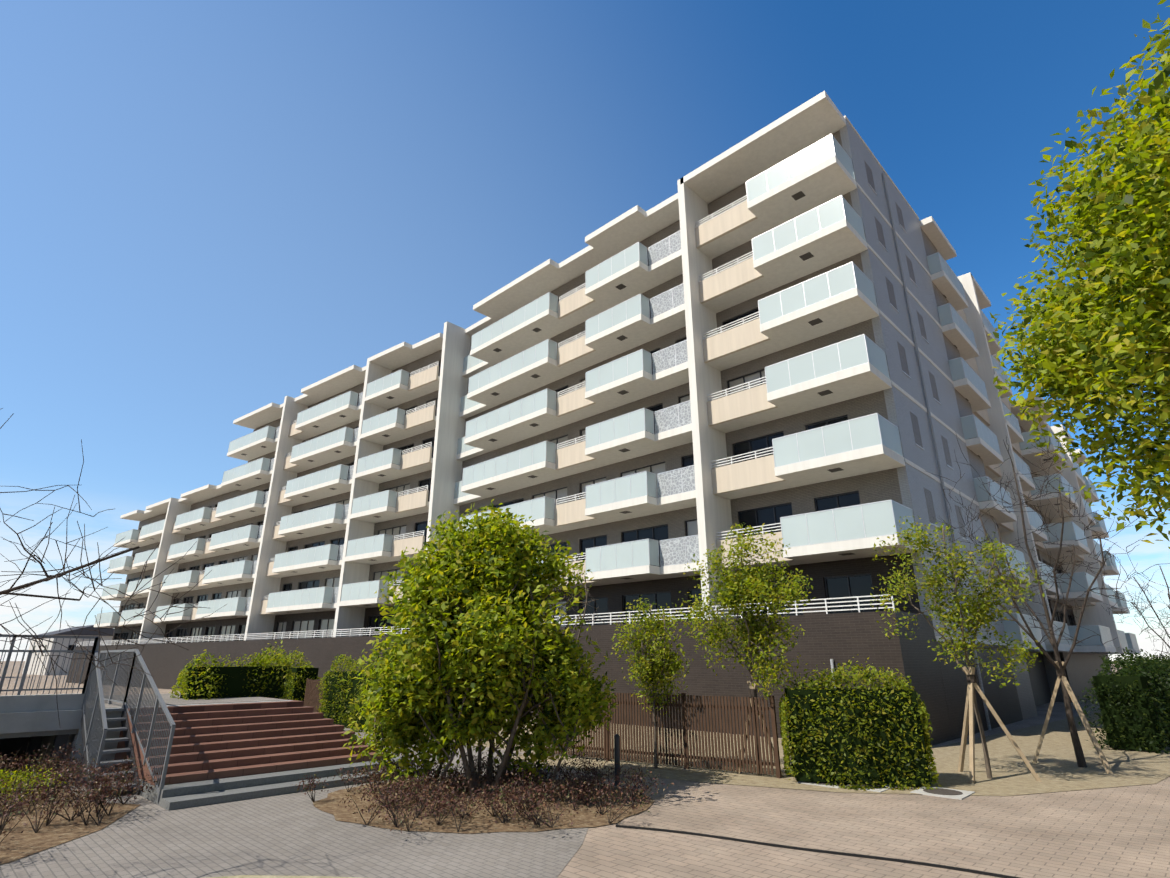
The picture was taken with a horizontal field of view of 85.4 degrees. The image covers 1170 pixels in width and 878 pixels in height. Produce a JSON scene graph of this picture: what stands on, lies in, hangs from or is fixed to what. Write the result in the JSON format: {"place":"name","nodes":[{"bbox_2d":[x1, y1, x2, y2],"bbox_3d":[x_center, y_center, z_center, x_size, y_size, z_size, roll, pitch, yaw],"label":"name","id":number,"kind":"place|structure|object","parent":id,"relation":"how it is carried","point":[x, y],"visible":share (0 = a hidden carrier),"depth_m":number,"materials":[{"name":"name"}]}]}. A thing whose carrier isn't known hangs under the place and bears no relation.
{"place":"outdoors","nodes":[
{"label":"outdoors","id":0,"kind":"place"},
{"bbox_2d":[22,625,113,674],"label":"building","id":1,"kind":"structure","parent":0,"point":[77,632],"depth_m":101.48,"materials":[{"name":"grey"}]},
{"bbox_2d":[0,661,1169,877],"bbox_3d":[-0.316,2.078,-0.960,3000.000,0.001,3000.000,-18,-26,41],"label":"ground","id":2,"kind":"structure","parent":0,"point":[1108,833],"depth_m":8.85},
{"bbox_2d":[0,693,84,782],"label":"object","id":3,"kind":"object","parent":2,"relation":"on","point":[10,743],"visible":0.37,"depth_m":12.61,"materials":[{"name":"concrete"}]},
{"bbox_2d":[81,651,140,798],"bbox_3d":[-9.092,5.434,12.242,2.603,2.539,0.720,-18,-26,41],"label":"steel stair","id":4,"kind":"object","parent":2,"relation":"on","point":[89,731],"visible":0.81,"depth_m":12.07,"materials":[{"name":"grey metal"}]},
{"bbox_2d":[66,484,241,688],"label":"apartment building","id":5,"kind":"structure","parent":2,"relation":"on","point":[176,529],"depth_m":62.62,"materials":[{"name":"white paint"}]},
{"bbox_2d":[0,726,588,877],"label":"dark pavers","id":6,"kind":"object","parent":2,"relation":"on","point":[296,834],"visible":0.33,"depth_m":8.13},
{"bbox_2d":[0,788,139,863],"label":"bed mulch","id":7,"kind":"object","parent":6,"relation":"on","point":[16,844],"visible":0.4,"depth_m":9.06,"materials":[{"name":"brown soil"}]},
{"bbox_2d":[0,765,65,809],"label":"green shrub","id":8,"kind":"object","parent":7,"relation":"on","point":[20,776],"visible":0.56,"depth_m":10.46,"materials":[{"name":"green plant"}]},
{"bbox_2d":[0,740,167,842],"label":"bed shrubs","id":9,"kind":"object","parent":7,"relation":"on","point":[105,782],"visible":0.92,"depth_m":9.66,"materials":[{"name":"brown plant"}]},
{"bbox_2d":[0,408,224,725],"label":"bare tree","id":10,"kind":"object","parent":6,"relation":"on","point":[48,578],"visible":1,"depth_m":6.34,"materials":[{"name":"brown plant"}]},
{"bbox_2d":[0,693,430,810],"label":"wide steps","id":11,"kind":"structure","parent":6,"relation":"on","point":[224,750],"depth_m":12.66,"materials":[{"name":"stone"}]},
{"bbox_2d":[0,634,175,801],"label":"deck railings","id":12,"kind":"object","parent":11,"relation":"on","point":[156,693],"visible":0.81,"depth_m":12.76,"materials":[{"name":"grey metal"}]},
{"bbox_2d":[169,640,293,699],"bbox_3d":[-9.462,6.893,17.099,2.010,2.869,2.755,-18,-26,41],"label":"hedge","id":13,"kind":"object","parent":6,"relation":"on","point":[206,681],"visible":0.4,"depth_m":16.98,"materials":[{"name":"green plant"}]},
{"bbox_2d":[207,875,360,877],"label":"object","id":14,"kind":"object","parent":6,"relation":"on","point":[253,876],"depth_m":6.97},
{"bbox_2d":[313,776,654,833],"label":"island mulch","id":15,"kind":"object","parent":6,"relation":"on","point":[582,818],"visible":0.46,"depth_m":9.89,"materials":[{"name":"brown soil"}]},
{"bbox_2d":[340,624,500,793],"bbox_3d":[-3.141,4.972,11.838,3.016,3.005,2.790,-18,-26,41],"label":"lobe bush","id":16,"kind":"object","parent":15,"relation":"on","point":[394,739],"visible":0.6,"depth_m":11.31,"materials":[{"name":"green plant"}]},
{"bbox_2d":[368,499,593,796],"bbox_3d":[-1.888,3.896,12.197,4.160,5.273,4.518,0,-19,1],"label":"tree","id":17,"kind":"object","parent":15,"relation":"on","point":[483,650],"visible":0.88,"depth_m":11.34,"materials":[{"name":"green plant"}]},
{"bbox_2d":[292,750,673,833],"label":"island shrubs","id":18,"kind":"object","parent":15,"relation":"on","point":[391,791],"visible":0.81,"depth_m":10.10,"materials":[{"name":"brown plant"}]},
{"bbox_2d":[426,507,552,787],"bbox_3d":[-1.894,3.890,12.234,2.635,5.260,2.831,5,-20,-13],"label":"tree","id":19,"kind":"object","parent":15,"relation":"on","point":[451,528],"visible":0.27,"depth_m":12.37,"materials":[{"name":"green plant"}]},
{"bbox_2d":[483,616,618,796],"bbox_3d":[-0.608,4.901,11.795,2.476,3.109,2.702,-18,-26,41],"label":"lobe bush","id":20,"kind":"object","parent":15,"relation":"on","point":[568,705],"visible":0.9,"depth_m":11.28,"materials":[{"name":"green plant"}]},
{"bbox_2d":[165,333,442,689],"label":"apartment wing","id":21,"kind":"structure","parent":2,"relation":"on","point":[327,510],"depth_m":47.58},
{"bbox_2d":[614,734,619,785],"bbox_3d":[0.624,6.212,12.278,0.120,0.900,0.114,-18,-26,41],"label":"bollard","id":22,"kind":"object","parent":2,"relation":"on","point":[616,749],"visible":0.98,"depth_m":12.27,"materials":[{"name":"grey metal"}]},
{"bbox_2d":[399,90,1037,745],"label":"apartment wing","id":23,"kind":"structure","parent":2,"relation":"on","point":[635,404],"depth_m":27.12,"materials":[{"name":"white paint"}]},
{"bbox_2d":[423,712,1169,795],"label":"soil bed","id":24,"kind":"object","parent":2,"relation":"on","point":[1056,768],"visible":0.5,"depth_m":14.27,"materials":[{"name":"beige soil"}]},
{"bbox_2d":[248,649,321,700],"bbox_3d":[-13.740,10.842,28.396,6.271,2.871,2.301,-18,-26,41],"label":"hedge","id":25,"kind":"object","parent":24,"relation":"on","point":[301,674],"visible":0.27,"depth_m":26.56,"materials":[{"name":"green plant"}]},
{"bbox_2d":[304,678,323,712],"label":"low wall","id":26,"kind":"structure","parent":24,"relation":"on","point":[311,697],"depth_m":25.34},
{"bbox_2d":[316,651,397,732],"bbox_3d":[-8.032,9.067,23.004,4.757,2.651,2.397,-18,-26,41],"label":"hedge","id":27,"kind":"object","parent":24,"relation":"on","point":[335,704],"visible":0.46,"depth_m":22.96,"materials":[{"name":"green plant"}]},
{"bbox_2d":[548,560,604,757],"bbox_3d":[-0.862,5.391,16.055,3.078,4.939,2.395,13,-23,-32],"label":"tree","id":28,"kind":"object","parent":24,"relation":"on","point":[586,603],"visible":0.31,"depth_m":16.24,"materials":[{"name":"green plant"}]},
{"bbox_2d":[611,597,693,768],"bbox_3d":[1.524,5.539,14.682,1.865,3.754,2.041,0,-19,0],"label":"young tree","id":29,"kind":"object","parent":24,"relation":"on","point":[647,671],"visible":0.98,"depth_m":14.55,"materials":[{"name":"green plant"}]},
{"bbox_2d":[538,692,781,777],"bbox_3d":[1.389,6.726,14.760,6.229,1.560,0.097,-12,-23,32],"label":"wood fence","id":30,"kind":"object","parent":24,"relation":"on","point":[606,749],"visible":0.65,"depth_m":14.09,"materials":[{"name":"brown wood"}]},
{"bbox_2d":[678,522,814,775],"bbox_3d":[3.633,4.435,14.039,2.974,5.420,2.763,-6,-20,16],"label":"young tree","id":31,"kind":"object","parent":24,"relation":"on","point":[744,587],"visible":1,"depth_m":14.04,"materials":[{"name":"green plant"}]},
{"bbox_2d":[779,654,940,790],"bbox_3d":[5.395,5.654,12.884,2.799,2.436,2.300,-4,-20,12],"label":"hedge","id":32,"kind":"object","parent":24,"relation":"on","point":[880,734],"visible":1,"depth_m":12.36,"materials":[{"name":"green plant"}]},
{"bbox_2d":[796,781,974,799],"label":"manhole covers","id":33,"kind":"object","parent":24,"relation":"on","point":[949,793],"visible":0.56,"depth_m":11.59,"materials":[{"name":"metal"}]},
{"bbox_2d":[737,661,1112,783],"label":"stakes","id":34,"kind":"object","parent":24,"relation":"on","point":[969,703],"visible":0.75,"depth_m":13.49,"materials":[{"name":"brown wood"}]},
{"bbox_2d":[870,516,1048,778],"bbox_3d":[8.047,4.308,13.721,3.130,5.449,3.247,-4,-20,12],"label":"staked tree","id":35,"kind":"object","parent":24,"relation":"on","point":[976,617],"visible":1,"depth_m":13.73,"materials":[{"name":"green plant"}]},
{"bbox_2d":[926,420,1169,767],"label":"bare tree","id":36,"kind":"object","parent":24,"relation":"on","point":[1079,755],"visible":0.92,"depth_m":15.12,"materials":[{"name":"brown plant"}]},
{"bbox_2d":[830,659,838,687],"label":"podium pipes","id":37,"kind":"object","parent":2,"relation":"on","point":[832,663],"visible":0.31,"depth_m":18.82,"materials":[{"name":"silver metal"}]},
{"bbox_2d":[919,216,1073,705],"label":"apartment wing","id":38,"kind":"structure","parent":2,"relation":"on","point":[967,328],"depth_m":32.95,"materials":[{"name":"white paint"}]},
{"bbox_2d":[1009,397,1140,702],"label":"apartment wing","id":39,"kind":"structure","parent":2,"relation":"on","point":[1085,661],"depth_m":40.57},
{"bbox_2d":[988,0,1169,548],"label":"tree","id":40,"kind":"object","parent":2,"relation":"on","point":[1120,219],"visible":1,"depth_m":7.75,"materials":[{"name":"green plant"}]},
{"bbox_2d":[1075,647,1169,753],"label":"hedge","id":41,"kind":"object","parent":2,"relation":"on","point":[1133,699],"visible":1,"depth_m":17.10,"materials":[{"name":"green plant"}]},
{"bbox_2d":[1102,565,1169,656],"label":"bare tree","id":42,"kind":"object","parent":2,"relation":"on","point":[1140,612],"visible":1,"depth_m":23.96,"materials":[{"name":"brown plant"}]},
{"bbox_2d":[0,0,1169,660],"label":"sky","id":43,"kind":"structure","parent":0,"point":[213,212],"materials":[{"name":"blue"}]},
{"bbox_2d":[616,825,1020,877],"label":"channel","id":44,"kind":"object","parent":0,"point":[841,853],"visible":1,"depth_m":7.88,"materials":[{"name":"black plastic"}]},
{"bbox_2d":[840,115,1022,739],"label":"apartment side wall","id":45,"kind":"structure","parent":0,"point":[905,395],"depth_m":25.46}
]}

